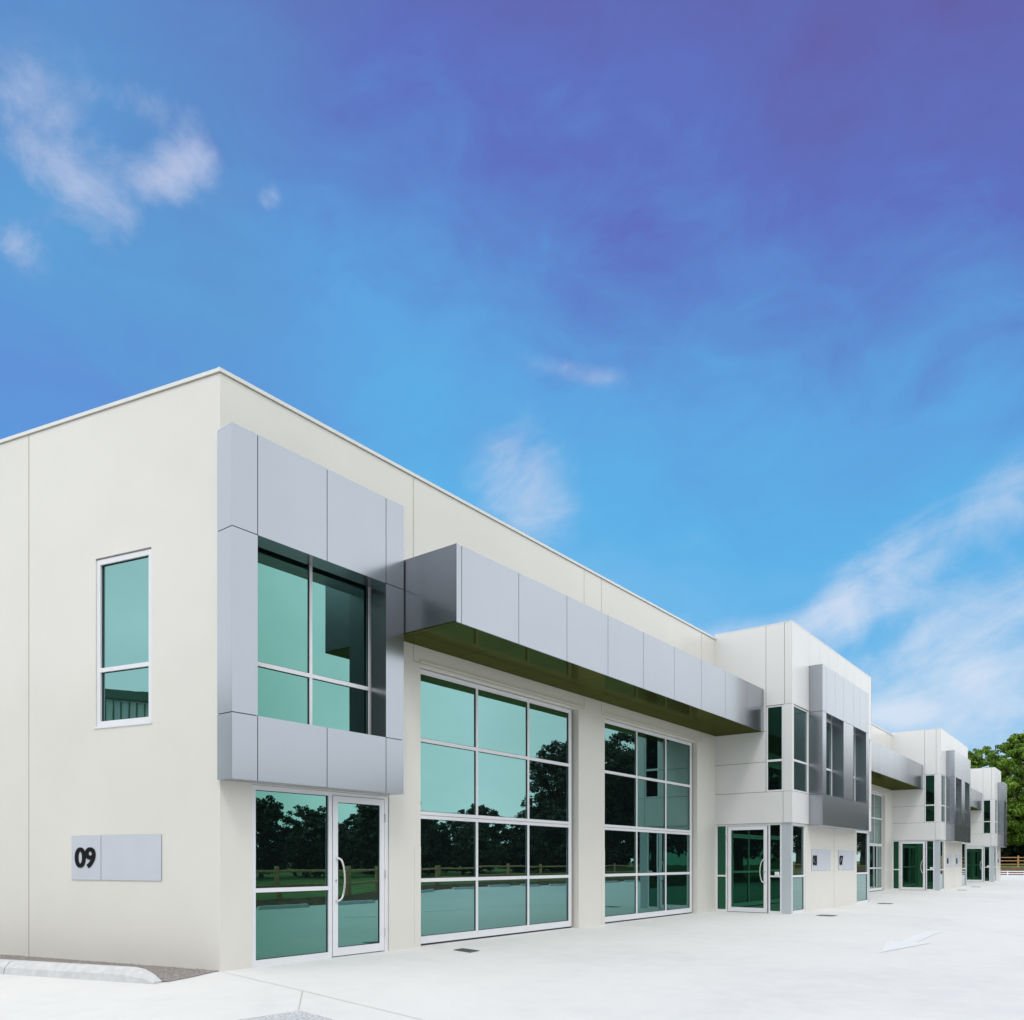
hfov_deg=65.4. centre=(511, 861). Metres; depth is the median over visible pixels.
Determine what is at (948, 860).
unit sign
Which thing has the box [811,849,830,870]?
unit sign
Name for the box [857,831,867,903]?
window
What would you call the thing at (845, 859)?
unit sign
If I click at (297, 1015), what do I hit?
path
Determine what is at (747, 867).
door
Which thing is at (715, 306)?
sky
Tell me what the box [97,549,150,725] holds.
window
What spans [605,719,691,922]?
garage door
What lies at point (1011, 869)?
flower bed
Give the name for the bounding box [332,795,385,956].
door
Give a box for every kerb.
[0,959,18,973]
[4,960,161,983]
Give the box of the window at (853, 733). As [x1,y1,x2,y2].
[853,733,854,800]
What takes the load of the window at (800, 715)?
in the commercial building
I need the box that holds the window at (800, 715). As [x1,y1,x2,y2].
[794,705,806,793]
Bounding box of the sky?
[0,0,1023,791]
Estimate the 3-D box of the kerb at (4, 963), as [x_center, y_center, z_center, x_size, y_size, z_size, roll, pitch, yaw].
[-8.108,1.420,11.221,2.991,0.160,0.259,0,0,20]
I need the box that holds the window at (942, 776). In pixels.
[941,775,944,822]
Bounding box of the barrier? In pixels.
[1000,871,1023,874]
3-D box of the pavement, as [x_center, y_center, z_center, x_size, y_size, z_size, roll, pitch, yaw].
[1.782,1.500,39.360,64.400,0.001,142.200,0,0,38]
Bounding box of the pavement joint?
[221,971,421,1019]
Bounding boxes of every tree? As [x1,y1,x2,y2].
[968,746,999,768]
[985,730,1023,845]
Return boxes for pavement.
[0,875,1023,1019]
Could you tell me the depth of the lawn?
93.97 m
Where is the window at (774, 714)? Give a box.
[766,705,782,791]
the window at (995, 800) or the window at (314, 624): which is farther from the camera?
the window at (995, 800)
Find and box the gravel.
[0,954,218,981]
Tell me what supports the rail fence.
on the lawn
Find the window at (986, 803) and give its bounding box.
[983,800,990,833]
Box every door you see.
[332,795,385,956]
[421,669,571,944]
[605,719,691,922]
[727,826,767,912]
[870,792,881,891]
[900,842,924,889]
[967,847,982,881]
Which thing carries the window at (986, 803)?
in the commercial building
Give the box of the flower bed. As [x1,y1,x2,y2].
[1000,867,1023,874]
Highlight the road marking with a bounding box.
[881,931,940,951]
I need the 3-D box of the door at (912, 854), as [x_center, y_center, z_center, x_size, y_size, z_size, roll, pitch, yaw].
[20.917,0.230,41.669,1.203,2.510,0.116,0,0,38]
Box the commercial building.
[0,367,1006,970]
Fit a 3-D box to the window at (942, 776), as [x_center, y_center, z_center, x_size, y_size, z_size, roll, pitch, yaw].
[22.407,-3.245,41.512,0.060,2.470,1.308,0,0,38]
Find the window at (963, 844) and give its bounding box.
[962,843,965,886]
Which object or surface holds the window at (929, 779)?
in the commercial building
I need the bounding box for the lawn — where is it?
[1000,865,1023,867]
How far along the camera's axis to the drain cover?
13.32 m
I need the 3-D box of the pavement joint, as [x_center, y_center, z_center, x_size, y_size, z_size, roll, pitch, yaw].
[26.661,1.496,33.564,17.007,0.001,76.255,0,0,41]
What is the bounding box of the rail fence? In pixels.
[1000,856,1023,866]
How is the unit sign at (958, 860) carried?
attached to the commercial building
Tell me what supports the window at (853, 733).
in the commercial building
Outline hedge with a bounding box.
[1000,843,1023,863]
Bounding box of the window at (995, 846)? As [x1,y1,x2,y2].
[995,846,995,881]
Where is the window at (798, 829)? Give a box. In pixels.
[793,823,804,913]
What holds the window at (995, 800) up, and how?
in the commercial building
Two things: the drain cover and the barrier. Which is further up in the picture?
the barrier
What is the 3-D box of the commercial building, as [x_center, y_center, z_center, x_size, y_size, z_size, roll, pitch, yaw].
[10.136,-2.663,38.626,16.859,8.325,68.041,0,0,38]
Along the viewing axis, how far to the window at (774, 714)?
22.94 m
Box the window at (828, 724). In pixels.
[826,720,831,795]
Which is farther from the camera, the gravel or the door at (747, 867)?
the door at (747, 867)
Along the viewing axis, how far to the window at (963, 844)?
47.20 m
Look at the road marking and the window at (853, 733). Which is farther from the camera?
the window at (853, 733)
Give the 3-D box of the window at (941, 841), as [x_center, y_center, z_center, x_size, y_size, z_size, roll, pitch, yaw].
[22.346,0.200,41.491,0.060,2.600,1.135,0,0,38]
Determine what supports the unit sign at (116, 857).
attached to the commercial building
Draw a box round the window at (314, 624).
[257,547,370,734]
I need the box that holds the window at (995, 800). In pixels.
[995,800,996,833]
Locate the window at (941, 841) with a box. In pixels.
[940,840,943,889]
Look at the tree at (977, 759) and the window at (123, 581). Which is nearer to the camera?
the window at (123, 581)
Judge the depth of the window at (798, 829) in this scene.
23.32 m
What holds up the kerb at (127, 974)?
on the pavement
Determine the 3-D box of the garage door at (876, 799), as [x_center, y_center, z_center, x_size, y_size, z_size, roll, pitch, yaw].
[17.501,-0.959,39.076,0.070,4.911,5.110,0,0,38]
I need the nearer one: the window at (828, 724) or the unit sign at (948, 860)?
the window at (828, 724)
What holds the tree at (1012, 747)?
on the lawn
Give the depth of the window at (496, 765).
15.78 m
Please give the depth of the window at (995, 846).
58.79 m
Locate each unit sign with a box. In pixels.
[71,834,161,880]
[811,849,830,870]
[838,850,853,869]
[946,854,951,866]
[956,855,960,865]
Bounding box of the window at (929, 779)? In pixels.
[925,774,934,822]
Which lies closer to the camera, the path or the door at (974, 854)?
the path
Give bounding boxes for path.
[239,1011,332,1019]

